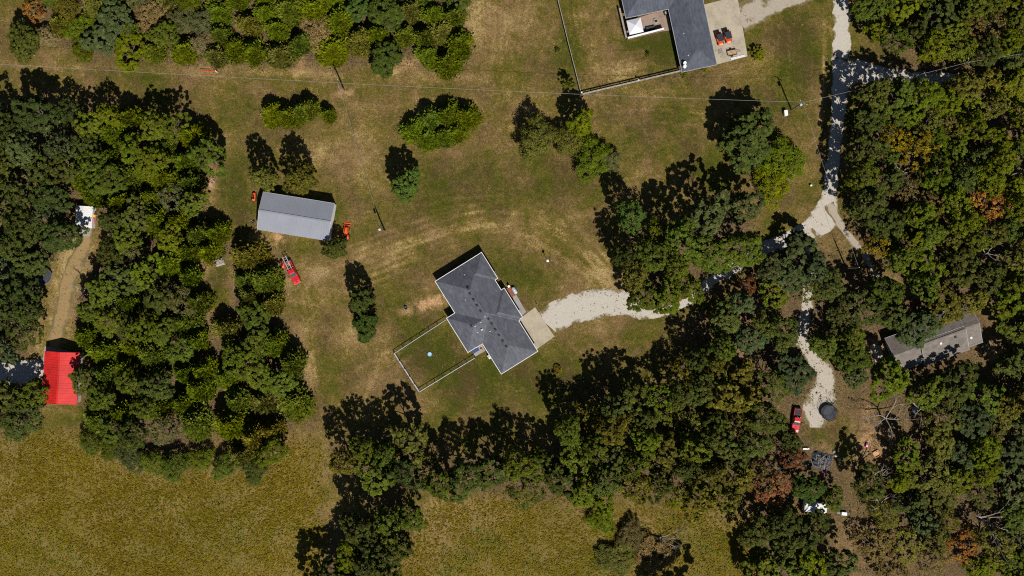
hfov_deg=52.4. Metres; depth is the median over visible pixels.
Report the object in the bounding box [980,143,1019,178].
deciduous tree
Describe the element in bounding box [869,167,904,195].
deciduous tree
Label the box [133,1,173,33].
wispy tree
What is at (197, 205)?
deciduous tree
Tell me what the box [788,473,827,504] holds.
deciduous tree
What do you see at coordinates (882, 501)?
dead tree
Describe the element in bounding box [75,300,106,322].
deciduous tree
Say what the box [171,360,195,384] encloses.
cedar tree
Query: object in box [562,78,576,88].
shrub
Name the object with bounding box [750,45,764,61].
shrub
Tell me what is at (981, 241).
deciduous tree
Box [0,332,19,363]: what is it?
deciduous tree
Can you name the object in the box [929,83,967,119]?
deciduous tree
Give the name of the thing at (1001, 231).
deciduous tree
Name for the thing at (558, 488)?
deciduous tree
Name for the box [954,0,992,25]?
deciduous tree
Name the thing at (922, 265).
deciduous tree
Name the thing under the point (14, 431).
deciduous tree
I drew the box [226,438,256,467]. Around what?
cedar tree
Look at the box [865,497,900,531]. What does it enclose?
wispy tree
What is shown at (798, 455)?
sparse tree
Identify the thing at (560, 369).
shrub
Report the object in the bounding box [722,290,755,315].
deciduous tree
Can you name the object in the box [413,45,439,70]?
cedar tree
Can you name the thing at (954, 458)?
deciduous tree
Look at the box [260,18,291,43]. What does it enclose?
cedar tree
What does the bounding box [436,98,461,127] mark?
cedar tree
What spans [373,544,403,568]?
deciduous tree
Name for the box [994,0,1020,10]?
deciduous tree
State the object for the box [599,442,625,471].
deciduous tree
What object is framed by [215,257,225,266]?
log pile
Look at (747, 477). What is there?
deciduous tree
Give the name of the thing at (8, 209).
deciduous tree
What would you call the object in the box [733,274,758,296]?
sparse tree
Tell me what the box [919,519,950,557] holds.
deciduous tree
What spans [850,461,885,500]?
deciduous tree
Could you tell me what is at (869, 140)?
deciduous tree
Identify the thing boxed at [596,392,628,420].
deciduous tree
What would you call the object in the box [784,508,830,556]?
deciduous tree
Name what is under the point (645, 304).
deciduous tree
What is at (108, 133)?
cedar tree
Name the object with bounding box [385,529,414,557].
deciduous tree
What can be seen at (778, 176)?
wispy tree
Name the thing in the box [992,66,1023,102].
deciduous tree
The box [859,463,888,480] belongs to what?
dead tree
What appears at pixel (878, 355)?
concrete pad
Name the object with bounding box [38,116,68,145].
sparse tree
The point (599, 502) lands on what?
deciduous tree
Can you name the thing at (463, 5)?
deciduous tree
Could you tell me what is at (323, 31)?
wispy tree
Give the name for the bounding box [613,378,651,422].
deciduous tree
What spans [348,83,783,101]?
power line
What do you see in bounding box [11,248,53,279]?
deciduous tree
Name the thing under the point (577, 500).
deciduous tree
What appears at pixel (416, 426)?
deciduous tree
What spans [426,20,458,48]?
cedar tree
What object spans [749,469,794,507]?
sparse tree
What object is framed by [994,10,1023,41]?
deciduous tree
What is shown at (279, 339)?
cedar tree
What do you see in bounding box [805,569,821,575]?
deciduous tree
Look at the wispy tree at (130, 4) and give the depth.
246.80 m
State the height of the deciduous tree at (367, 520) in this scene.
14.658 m
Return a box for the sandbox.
[872,449,880,457]
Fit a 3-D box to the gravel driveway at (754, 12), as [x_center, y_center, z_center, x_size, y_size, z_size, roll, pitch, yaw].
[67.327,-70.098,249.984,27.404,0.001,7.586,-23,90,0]
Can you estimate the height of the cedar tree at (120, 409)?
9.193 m
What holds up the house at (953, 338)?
on the ground at (684, 166)
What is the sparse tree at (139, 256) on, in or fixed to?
on the ground at (684, 166)
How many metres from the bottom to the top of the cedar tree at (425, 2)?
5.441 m
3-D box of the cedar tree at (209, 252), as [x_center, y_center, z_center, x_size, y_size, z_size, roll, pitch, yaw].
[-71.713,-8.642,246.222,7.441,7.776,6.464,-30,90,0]
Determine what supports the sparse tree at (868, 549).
on the ground at (684, 166)
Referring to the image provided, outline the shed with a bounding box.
[75,206,95,227]
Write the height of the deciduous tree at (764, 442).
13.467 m
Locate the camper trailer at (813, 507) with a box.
[802,500,826,513]
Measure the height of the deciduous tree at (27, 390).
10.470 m
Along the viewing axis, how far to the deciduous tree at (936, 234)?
238.43 m
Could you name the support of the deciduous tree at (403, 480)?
on the ground at (684, 166)
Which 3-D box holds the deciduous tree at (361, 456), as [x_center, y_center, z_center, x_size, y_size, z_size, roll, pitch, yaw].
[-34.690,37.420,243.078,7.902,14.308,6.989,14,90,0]
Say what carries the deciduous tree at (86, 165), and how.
on the ground at (684, 166)
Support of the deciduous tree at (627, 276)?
on the ground at (684, 166)
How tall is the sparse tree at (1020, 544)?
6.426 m
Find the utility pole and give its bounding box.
[949,58,969,71]
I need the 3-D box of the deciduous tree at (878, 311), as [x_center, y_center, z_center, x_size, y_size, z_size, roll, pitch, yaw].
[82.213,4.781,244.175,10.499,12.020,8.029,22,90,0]
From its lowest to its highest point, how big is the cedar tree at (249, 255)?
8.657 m
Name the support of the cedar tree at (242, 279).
on the ground at (684, 166)
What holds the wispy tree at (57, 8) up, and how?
on the ground at (684, 166)
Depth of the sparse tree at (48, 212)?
241.61 m
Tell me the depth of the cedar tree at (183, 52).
246.66 m
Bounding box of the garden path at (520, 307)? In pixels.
[513,295,525,314]
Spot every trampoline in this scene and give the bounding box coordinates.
[36,267,51,283]
[820,405,837,420]
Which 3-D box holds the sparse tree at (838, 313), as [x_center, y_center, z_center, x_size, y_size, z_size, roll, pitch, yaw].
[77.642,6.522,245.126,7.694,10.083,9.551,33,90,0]
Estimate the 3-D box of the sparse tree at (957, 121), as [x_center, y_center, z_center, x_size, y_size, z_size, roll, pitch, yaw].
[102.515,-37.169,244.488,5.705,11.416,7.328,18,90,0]
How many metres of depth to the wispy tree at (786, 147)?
245.20 m
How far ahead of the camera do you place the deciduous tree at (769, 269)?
242.40 m
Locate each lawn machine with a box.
[251,193,256,200]
[279,260,284,268]
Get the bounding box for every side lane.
[825,201,887,290]
[835,57,958,92]
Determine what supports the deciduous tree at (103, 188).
on the ground at (684, 166)
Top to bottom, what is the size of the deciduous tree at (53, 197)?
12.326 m
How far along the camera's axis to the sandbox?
249.89 m
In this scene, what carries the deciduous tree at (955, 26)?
on the ground at (684, 166)
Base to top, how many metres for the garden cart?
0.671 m
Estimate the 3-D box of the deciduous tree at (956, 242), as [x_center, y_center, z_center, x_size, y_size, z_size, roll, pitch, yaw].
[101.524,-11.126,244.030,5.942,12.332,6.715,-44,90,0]
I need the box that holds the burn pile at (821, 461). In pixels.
[810,449,833,471]
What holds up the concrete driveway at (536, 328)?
on the ground at (684, 166)
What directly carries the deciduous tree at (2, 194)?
on the ground at (684, 166)
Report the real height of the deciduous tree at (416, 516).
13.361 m
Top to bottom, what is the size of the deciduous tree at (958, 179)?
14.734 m
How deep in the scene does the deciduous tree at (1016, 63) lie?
242.23 m
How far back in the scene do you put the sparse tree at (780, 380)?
242.87 m
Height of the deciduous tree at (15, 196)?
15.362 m
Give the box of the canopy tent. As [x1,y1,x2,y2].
[626,17,643,34]
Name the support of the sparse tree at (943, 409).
on the ground at (684, 166)
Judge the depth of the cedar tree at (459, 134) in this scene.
246.73 m
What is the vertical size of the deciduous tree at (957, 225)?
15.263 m
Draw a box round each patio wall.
[618,8,626,38]
[627,28,663,39]
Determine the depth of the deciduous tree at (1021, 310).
242.19 m
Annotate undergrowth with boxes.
[0,0,1023,575]
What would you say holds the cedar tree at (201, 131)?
on the ground at (684, 166)
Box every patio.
[474,345,484,355]
[625,10,670,36]
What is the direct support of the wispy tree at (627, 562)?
on the ground at (684, 166)
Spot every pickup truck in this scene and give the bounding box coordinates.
[282,256,300,284]
[790,407,802,432]
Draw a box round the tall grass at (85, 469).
[0,421,766,575]
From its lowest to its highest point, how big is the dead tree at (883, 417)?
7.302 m
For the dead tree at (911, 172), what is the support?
on the ground at (684, 166)
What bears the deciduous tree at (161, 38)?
on the ground at (684, 166)
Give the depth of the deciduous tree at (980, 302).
240.95 m
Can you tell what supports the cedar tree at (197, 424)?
on the ground at (684, 166)
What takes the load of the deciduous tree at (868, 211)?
on the ground at (684, 166)
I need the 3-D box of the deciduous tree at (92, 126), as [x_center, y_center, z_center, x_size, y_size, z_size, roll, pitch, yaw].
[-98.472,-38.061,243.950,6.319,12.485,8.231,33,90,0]
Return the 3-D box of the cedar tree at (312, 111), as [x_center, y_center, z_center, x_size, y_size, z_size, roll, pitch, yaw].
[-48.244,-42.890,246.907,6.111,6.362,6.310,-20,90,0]
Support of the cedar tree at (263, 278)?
on the ground at (684, 166)
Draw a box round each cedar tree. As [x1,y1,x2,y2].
[49,13,71,40]
[69,169,94,194]
[72,322,101,350]
[81,0,108,23]
[81,180,107,209]
[83,401,114,433]
[85,336,122,364]
[94,359,120,389]
[96,144,122,163]
[98,116,131,149]
[103,187,139,212]
[110,394,137,427]
[113,155,147,193]
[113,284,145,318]
[114,353,143,379]
[117,334,142,359]
[118,104,144,132]
[124,22,145,45]
[137,337,172,372]
[138,185,169,208]
[142,41,167,66]
[143,201,175,244]
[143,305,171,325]
[144,164,180,193]
[149,393,176,418]
[153,242,187,279]
[155,0,177,12]
[156,137,180,163]
[166,308,205,338]
[168,207,196,234]
[169,34,202,68]
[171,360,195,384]
[172,149,202,173]
[173,388,195,417]
[175,168,207,198]
[176,240,199,264]
[178,400,215,443]
[179,263,205,291]
[180,121,213,150]
[183,326,213,353]
[184,376,217,402]
[185,217,211,246]
[186,288,217,314]
[191,355,219,380]
[197,240,226,266]
[201,0,233,27]
[203,43,231,68]
[204,219,234,246]
[209,23,234,47]
[210,314,242,341]
[211,407,252,442]
[214,365,244,391]
[224,0,253,11]
[224,36,246,65]
[224,385,251,414]
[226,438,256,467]
[229,238,272,270]
[234,12,263,40]
[234,267,254,291]
[239,286,263,309]
[241,37,268,69]
[241,418,265,452]
[247,384,280,415]
[251,4,277,24]
[252,263,285,294]
[255,0,276,6]
[259,418,288,439]
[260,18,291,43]
[260,98,282,129]
[260,290,287,316]
[262,327,290,357]
[265,41,297,70]
[272,0,303,30]
[276,103,304,131]
[276,380,316,423]
[278,345,308,381]
[288,32,312,59]
[291,99,308,124]
[297,0,329,25]
[301,97,321,122]
[313,36,349,68]
[319,0,347,13]
[319,102,337,123]
[324,3,357,38]
[343,26,372,59]
[364,24,389,47]
[392,25,414,50]
[398,115,427,144]
[400,0,422,25]
[411,27,434,49]
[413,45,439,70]
[415,0,436,9]
[415,127,437,153]
[416,105,441,131]
[419,4,446,25]
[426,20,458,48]
[430,45,465,80]
[431,125,454,150]
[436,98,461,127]
[443,5,468,28]
[444,29,476,64]
[447,123,470,145]
[456,102,483,130]
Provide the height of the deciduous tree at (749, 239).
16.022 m
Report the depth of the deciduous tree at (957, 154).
240.89 m
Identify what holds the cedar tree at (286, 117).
on the ground at (684, 166)
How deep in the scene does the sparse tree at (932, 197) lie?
240.42 m
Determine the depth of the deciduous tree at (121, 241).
241.34 m
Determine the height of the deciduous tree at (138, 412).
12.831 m
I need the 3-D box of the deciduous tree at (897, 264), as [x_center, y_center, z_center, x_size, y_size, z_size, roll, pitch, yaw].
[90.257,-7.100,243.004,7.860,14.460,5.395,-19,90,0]
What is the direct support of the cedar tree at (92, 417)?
on the ground at (684, 166)
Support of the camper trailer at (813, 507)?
on the ground at (684, 166)
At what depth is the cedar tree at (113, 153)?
245.45 m
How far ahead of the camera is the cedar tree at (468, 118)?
247.10 m
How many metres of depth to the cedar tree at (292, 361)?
245.07 m
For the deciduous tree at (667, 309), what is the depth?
238.52 m
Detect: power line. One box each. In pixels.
[4,64,332,82]
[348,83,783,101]
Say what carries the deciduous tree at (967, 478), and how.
on the ground at (684, 166)
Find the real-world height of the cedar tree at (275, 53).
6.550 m
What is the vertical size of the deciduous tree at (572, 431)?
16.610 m
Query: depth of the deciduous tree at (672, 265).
236.19 m
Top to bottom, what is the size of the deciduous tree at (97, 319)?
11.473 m
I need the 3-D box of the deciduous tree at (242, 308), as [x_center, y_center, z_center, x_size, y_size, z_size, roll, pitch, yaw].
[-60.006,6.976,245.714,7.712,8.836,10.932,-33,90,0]
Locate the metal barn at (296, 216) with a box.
[257,192,335,240]
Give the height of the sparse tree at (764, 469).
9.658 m
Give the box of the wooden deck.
[506,286,515,297]
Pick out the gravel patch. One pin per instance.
(19, 373)
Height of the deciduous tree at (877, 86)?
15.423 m
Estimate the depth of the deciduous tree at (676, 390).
238.51 m
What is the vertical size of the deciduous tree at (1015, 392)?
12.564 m
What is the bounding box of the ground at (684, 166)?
[0,0,1023,575]
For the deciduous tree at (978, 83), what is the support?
on the ground at (684, 166)
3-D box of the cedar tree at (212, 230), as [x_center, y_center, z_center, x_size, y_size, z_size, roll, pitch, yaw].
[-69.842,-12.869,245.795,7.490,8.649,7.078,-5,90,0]
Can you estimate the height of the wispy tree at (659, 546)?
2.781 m
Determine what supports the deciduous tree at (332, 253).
on the ground at (684, 166)
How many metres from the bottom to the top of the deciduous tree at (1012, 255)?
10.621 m
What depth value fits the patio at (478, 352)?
249.95 m
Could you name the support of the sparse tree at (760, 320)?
on the ground at (684, 166)
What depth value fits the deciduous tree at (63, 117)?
241.29 m
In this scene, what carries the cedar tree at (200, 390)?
on the ground at (684, 166)
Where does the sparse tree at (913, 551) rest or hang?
on the ground at (684, 166)
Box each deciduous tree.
[0,102,16,133]
[0,122,24,155]
[0,146,19,182]
[0,175,40,209]
[0,185,11,203]
[0,197,14,220]
[0,234,24,260]
[0,278,8,298]
[0,289,27,320]
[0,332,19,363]
[0,377,29,411]
[0,403,17,429]
[1,207,40,250]
[1,394,45,442]
[4,265,42,305]
[5,129,41,168]
[6,19,40,63]
[11,93,67,134]
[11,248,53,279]
[12,294,44,325]
[15,377,49,409]
[24,152,60,185]
[28,178,74,212]
[35,219,89,253]
[41,133,79,160]
[42,0,60,8]
[44,151,84,186]
[54,97,84,128]
[67,363,96,395]
[69,133,102,161]
[71,111,104,141]
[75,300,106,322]
[77,149,110,184]
[78,23,120,55]
[84,162,130,196]
[84,273,121,310]
[86,381,116,410]
[90,302,129,338]
[91,103,125,127]
[96,0,140,36]
[96,236,128,268]
[97,210,131,233]
[98,413,130,444]
[99,261,145,296]
[112,219,142,254]
[114,30,144,73]
[115,365,146,398]
[116,131,156,164]
[116,313,141,343]
[116,416,149,453]
[120,194,150,230]
[125,311,164,343]
[129,252,163,291]
[129,396,161,420]
[133,142,173,179]
[136,370,175,400]
[140,108,169,142]
[142,272,181,314]
[144,20,180,46]
[147,313,176,347]
[157,221,186,253]
[158,111,191,143]
[163,335,195,362]
[177,191,210,218]
[186,137,227,178]
[221,341,247,377]
[231,345,270,393]
[235,297,270,340]
[240,327,272,363]
[247,164,280,191]
[254,435,290,467]
[259,369,298,398]
[282,161,318,195]
[318,558,352,575]
[320,237,347,259]
[329,446,365,474]
[333,539,364,575]
[338,511,378,548]
[342,0,371,22]
[346,434,378,464]
[349,286,375,314]
[351,311,378,342]
[351,550,386,575]
[353,457,399,495]
[357,530,382,563]
[366,0,405,32]
[370,41,403,78]
[371,438,400,469]
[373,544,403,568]
[374,504,406,550]
[374,564,401,575]
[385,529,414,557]
[386,453,423,489]
[388,417,428,467]
[389,166,421,204]
[398,499,427,531]
[420,465,458,502]
[442,0,471,14]
[447,457,483,504]
[475,454,518,491]
[499,445,540,482]
[529,446,553,482]
[540,456,578,499]
[553,414,580,450]
[555,440,593,479]
[565,107,593,136]
[568,474,594,507]
[579,429,609,464]
[587,462,622,497]
[587,484,614,518]
[588,409,631,446]
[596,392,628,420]
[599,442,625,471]
[609,244,640,267]
[611,472,653,506]
[613,198,646,236]
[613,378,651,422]
[618,448,652,480]
[620,259,648,293]
[626,281,666,313]
[626,424,660,456]
[628,238,674,273]
[629,404,658,433]
[646,467,673,505]
[649,427,688,481]
[652,274,679,314]
[657,214,699,264]
[662,251,690,280]
[666,379,693,412]
[667,268,705,304]
[671,457,702,483]
[676,431,712,463]
[681,344,715,373]
[682,457,733,494]
[682,478,718,524]
[686,189,729,239]
[686,370,722,407]
[689,233,734,273]
[697,408,731,430]
[699,421,738,458]
[702,352,727,384]
[704,378,755,412]
[705,331,736,366]
[708,296,740,336]
[708,484,741,513]
[710,231,765,266]
[714,466,754,494]
[715,106,773,174]
[716,439,749,468]
[719,359,754,386]
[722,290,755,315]
[723,191,765,225]
[733,324,770,354]
[734,381,763,412]
[734,429,774,458]
[736,509,770,548]
[739,548,775,575]
[742,398,788,434]
[755,251,783,282]
[757,281,789,310]
[762,500,802,538]
[765,311,798,353]
[769,535,798,564]
[769,554,805,575]
[770,258,807,294]
[773,350,817,396]
[779,429,803,454]
[782,228,817,275]
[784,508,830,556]
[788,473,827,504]
[794,541,827,575]
[804,250,828,285]
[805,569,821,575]
[807,333,838,361]
[811,266,845,302]
[821,484,843,512]
[821,548,858,575]
[832,340,872,373]
[836,321,865,354]
[840,159,880,192]
[841,188,888,219]
[843,107,884,137]
[843,360,868,390]
[844,134,890,165]
[844,289,887,325]
[848,77,891,116]
[850,0,885,24]
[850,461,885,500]
[860,205,906,244]
[862,19,895,44]
[867,275,905,308]
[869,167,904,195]
[869,355,909,403]
[873,146,900,176]
[876,106,906,133]
[876,303,913,331]
[877,76,914,114]
[878,24,913,54]
[880,0,896,13]
[880,246,917,270]
[884,0,919,26]
[886,469,913,493]
[891,226,926,258]
[892,436,920,471]
[893,490,927,516]
[894,106,926,130]
[895,310,942,348]
[897,246,949,281]
[901,16,929,45]
[902,76,946,108]
[903,201,937,229]
[905,0,931,16]
[905,373,946,412]
[906,272,939,302]
[908,507,938,535]
[913,151,952,194]
[914,220,948,251]
[915,25,950,64]
[919,0,958,37]
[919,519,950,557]
[922,126,948,152]
[922,282,963,330]
[924,421,954,460]
[925,479,959,519]
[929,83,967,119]
[932,0,959,9]
[934,20,969,42]
[934,182,973,218]
[934,360,978,407]
[936,227,962,254]
[936,464,973,494]
[937,244,981,287]
[939,162,977,194]
[941,73,986,103]
[941,138,967,165]
[941,439,973,476]
[943,34,980,61]
[943,209,987,237]
[950,399,994,440]
[952,95,989,120]
[953,113,992,139]
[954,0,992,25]
[957,289,990,314]
[960,224,990,253]
[961,551,999,575]
[962,143,999,171]
[962,160,1006,200]
[966,33,1003,70]
[966,432,1002,470]
[967,66,1012,102]
[967,260,1006,299]
[969,381,1006,414]
[970,222,1007,247]
[973,454,1004,486]
[974,127,1013,151]
[978,90,1010,119]
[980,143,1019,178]
[981,0,1005,18]
[986,211,1023,245]
[986,273,1023,320]
[986,435,1023,468]
[988,27,1023,56]
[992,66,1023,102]
[992,347,1023,381]
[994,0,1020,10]
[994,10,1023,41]
[995,314,1023,343]
[995,460,1023,501]
[996,194,1023,223]
[996,393,1022,422]
[997,248,1023,271]
[997,548,1023,575]
[998,43,1023,74]
[998,496,1023,534]
[999,175,1023,202]
[1000,137,1023,167]
[1004,103,1023,129]
[1006,378,1023,414]
[1007,269,1023,292]
[1007,569,1023,575]
[1009,0,1023,25]
[1011,122,1023,150]
[1011,253,1023,265]
[1011,412,1023,439]
[1011,480,1023,507]
[1014,221,1023,251]
[1014,292,1023,325]
[1014,539,1023,571]
[1016,161,1023,192]
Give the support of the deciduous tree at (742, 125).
on the ground at (684, 166)
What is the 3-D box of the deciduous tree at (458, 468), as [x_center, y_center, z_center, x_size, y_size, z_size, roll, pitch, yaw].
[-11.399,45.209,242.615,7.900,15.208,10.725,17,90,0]
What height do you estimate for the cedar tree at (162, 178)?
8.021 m
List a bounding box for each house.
[435,252,537,373]
[622,0,716,71]
[884,303,982,368]
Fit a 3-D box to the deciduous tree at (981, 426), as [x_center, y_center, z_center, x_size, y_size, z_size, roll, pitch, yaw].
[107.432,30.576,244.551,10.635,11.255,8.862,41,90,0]
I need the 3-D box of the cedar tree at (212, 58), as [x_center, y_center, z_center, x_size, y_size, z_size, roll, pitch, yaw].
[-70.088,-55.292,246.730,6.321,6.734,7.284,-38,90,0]
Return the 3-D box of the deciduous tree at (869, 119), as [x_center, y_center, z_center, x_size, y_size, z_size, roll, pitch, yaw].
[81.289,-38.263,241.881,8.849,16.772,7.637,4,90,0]
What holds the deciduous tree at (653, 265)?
on the ground at (684, 166)
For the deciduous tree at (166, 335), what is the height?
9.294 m
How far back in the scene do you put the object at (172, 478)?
246.17 m
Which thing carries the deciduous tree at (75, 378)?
on the ground at (684, 166)
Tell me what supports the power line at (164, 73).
attached to the utility pole
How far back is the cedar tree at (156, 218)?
244.25 m
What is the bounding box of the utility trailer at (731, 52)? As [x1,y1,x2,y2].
[727,49,739,56]
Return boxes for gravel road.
[539,0,851,333]
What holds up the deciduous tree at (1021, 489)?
on the ground at (684, 166)
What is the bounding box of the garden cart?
[837,511,846,515]
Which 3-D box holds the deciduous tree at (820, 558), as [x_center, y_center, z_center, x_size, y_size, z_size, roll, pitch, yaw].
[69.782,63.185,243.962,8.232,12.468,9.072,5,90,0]
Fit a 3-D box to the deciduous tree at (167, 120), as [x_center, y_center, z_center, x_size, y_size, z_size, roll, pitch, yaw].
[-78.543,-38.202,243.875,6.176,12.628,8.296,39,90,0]
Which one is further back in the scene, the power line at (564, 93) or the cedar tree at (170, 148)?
the cedar tree at (170, 148)
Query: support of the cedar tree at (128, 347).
on the ground at (684, 166)
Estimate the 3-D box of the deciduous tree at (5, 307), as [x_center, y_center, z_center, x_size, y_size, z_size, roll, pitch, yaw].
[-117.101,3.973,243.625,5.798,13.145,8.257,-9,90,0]
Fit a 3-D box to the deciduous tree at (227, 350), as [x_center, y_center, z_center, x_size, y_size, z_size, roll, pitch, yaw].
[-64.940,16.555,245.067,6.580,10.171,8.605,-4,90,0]
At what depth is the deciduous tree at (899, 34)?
240.26 m
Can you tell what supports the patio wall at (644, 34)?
on the patio at (661, 17)
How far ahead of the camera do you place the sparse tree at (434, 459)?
243.05 m
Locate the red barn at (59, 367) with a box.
[42,351,82,404]
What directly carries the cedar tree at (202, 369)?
on the ground at (684, 166)
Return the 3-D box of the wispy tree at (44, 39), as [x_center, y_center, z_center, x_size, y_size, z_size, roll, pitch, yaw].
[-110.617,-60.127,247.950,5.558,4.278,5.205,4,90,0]
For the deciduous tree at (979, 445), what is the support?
on the ground at (684, 166)
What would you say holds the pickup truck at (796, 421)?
on the ground at (684, 166)
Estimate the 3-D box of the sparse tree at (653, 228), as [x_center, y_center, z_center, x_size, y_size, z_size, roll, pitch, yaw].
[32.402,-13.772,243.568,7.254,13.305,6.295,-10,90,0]
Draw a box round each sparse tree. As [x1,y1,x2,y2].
[0,225,9,244]
[0,256,13,283]
[0,309,13,333]
[2,308,43,351]
[18,0,45,23]
[28,205,62,228]
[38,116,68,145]
[120,238,149,266]
[148,416,185,446]
[156,181,185,213]
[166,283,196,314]
[412,452,449,480]
[503,469,545,510]
[563,399,605,433]
[614,432,635,457]
[636,215,665,240]
[638,383,676,424]
[656,403,687,439]
[659,482,691,510]
[664,356,692,388]
[681,406,706,434]
[732,407,756,436]
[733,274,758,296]
[748,458,770,492]
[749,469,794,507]
[751,308,775,337]
[753,370,791,403]
[779,447,808,468]
[792,272,822,302]
[826,294,857,333]
[850,526,895,562]
[861,236,891,257]
[873,550,910,575]
[878,123,912,152]
[888,177,918,201]
[892,526,929,568]
[899,131,942,171]
[905,452,953,493]
[912,107,944,133]
[916,545,952,574]
[918,188,946,218]
[919,396,964,432]
[933,503,960,530]
[937,523,979,564]
[940,114,965,141]
[959,13,986,49]
[961,476,996,509]
[967,189,1014,225]
[969,523,1016,567]
[971,12,1007,40]
[986,415,1011,438]
[1000,519,1023,552]
[1013,26,1023,58]
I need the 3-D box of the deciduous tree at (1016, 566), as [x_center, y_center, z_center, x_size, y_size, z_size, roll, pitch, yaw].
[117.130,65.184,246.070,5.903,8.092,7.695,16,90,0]
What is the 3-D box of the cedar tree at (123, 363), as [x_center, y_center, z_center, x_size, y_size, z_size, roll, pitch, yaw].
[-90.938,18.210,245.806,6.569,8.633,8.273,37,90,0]
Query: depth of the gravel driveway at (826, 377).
249.98 m
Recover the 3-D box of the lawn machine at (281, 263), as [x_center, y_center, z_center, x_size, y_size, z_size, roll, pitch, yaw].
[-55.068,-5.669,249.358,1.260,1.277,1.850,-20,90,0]
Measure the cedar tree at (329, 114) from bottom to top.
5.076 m
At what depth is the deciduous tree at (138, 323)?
240.67 m
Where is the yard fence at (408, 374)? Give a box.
[394,319,474,391]
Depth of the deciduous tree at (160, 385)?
241.01 m
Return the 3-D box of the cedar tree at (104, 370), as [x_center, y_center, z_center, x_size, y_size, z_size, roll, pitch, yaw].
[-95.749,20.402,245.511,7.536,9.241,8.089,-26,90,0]
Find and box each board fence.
[557,0,581,93]
[581,70,680,94]
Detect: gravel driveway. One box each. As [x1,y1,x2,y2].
[739,0,812,32]
[796,228,837,427]
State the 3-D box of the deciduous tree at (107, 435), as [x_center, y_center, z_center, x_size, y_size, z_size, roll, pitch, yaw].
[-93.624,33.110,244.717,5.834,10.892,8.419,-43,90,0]
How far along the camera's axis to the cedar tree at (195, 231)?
244.98 m
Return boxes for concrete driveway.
[520,308,553,348]
[704,0,746,63]
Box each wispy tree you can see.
[36,25,59,46]
[50,0,80,22]
[59,13,97,46]
[70,35,93,62]
[78,430,99,455]
[96,437,121,461]
[113,447,143,474]
[120,0,155,12]
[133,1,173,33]
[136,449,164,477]
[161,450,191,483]
[163,5,197,33]
[176,0,201,20]
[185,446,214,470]
[186,8,212,33]
[186,30,216,55]
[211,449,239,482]
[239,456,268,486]
[299,12,331,53]
[518,112,559,165]
[554,124,584,156]
[572,134,611,184]
[585,509,615,536]
[594,536,640,575]
[597,151,621,171]
[615,514,643,550]
[634,531,678,574]
[752,164,791,211]
[754,133,807,180]
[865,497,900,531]
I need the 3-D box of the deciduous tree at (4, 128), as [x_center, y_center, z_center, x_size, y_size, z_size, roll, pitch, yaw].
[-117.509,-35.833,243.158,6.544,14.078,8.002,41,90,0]
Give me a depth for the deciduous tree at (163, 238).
242.12 m
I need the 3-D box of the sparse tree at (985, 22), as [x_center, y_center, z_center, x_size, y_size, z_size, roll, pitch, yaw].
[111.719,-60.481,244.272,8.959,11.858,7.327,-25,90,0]
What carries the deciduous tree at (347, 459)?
on the ground at (684, 166)
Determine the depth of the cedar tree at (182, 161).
245.58 m
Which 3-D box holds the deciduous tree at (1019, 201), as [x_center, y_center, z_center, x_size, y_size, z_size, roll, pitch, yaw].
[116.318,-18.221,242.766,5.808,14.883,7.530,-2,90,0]
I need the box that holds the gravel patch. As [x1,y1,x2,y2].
[0,358,43,385]
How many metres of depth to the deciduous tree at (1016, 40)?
239.32 m
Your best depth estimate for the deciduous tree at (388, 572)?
239.56 m
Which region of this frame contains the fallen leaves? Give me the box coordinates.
[0,1,1022,575]
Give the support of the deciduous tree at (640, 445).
on the ground at (684, 166)
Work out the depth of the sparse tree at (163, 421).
242.79 m
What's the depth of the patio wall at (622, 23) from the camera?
248.51 m
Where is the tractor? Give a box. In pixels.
[341,223,350,239]
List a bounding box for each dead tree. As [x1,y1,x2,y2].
[70,285,90,303]
[654,526,689,557]
[758,467,790,496]
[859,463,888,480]
[861,394,916,438]
[870,494,900,520]
[887,155,923,187]
[912,392,950,428]
[976,244,1010,264]
[976,496,1023,570]
[1004,159,1023,187]
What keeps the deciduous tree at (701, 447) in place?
on the ground at (684, 166)
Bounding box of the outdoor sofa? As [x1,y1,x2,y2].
[645,25,655,30]
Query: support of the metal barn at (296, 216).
on the ground at (684, 166)
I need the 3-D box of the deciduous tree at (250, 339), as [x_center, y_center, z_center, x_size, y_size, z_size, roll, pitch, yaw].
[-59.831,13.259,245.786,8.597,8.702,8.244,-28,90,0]
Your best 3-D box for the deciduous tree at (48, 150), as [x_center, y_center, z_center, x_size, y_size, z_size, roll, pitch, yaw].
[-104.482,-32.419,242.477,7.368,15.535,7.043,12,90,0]
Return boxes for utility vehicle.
[715,32,723,45]
[723,29,731,42]
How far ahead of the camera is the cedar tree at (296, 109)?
246.50 m
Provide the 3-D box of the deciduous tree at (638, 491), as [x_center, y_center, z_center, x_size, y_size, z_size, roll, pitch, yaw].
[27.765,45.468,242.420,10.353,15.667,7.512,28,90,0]
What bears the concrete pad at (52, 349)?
on the ground at (684, 166)
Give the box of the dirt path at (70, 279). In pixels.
[48,228,92,349]
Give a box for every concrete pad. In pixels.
[42,346,75,364]
[81,228,90,236]
[870,343,882,361]
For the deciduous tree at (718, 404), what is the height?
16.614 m
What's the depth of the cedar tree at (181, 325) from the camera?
245.24 m
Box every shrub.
[553,364,561,374]
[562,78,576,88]
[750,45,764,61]

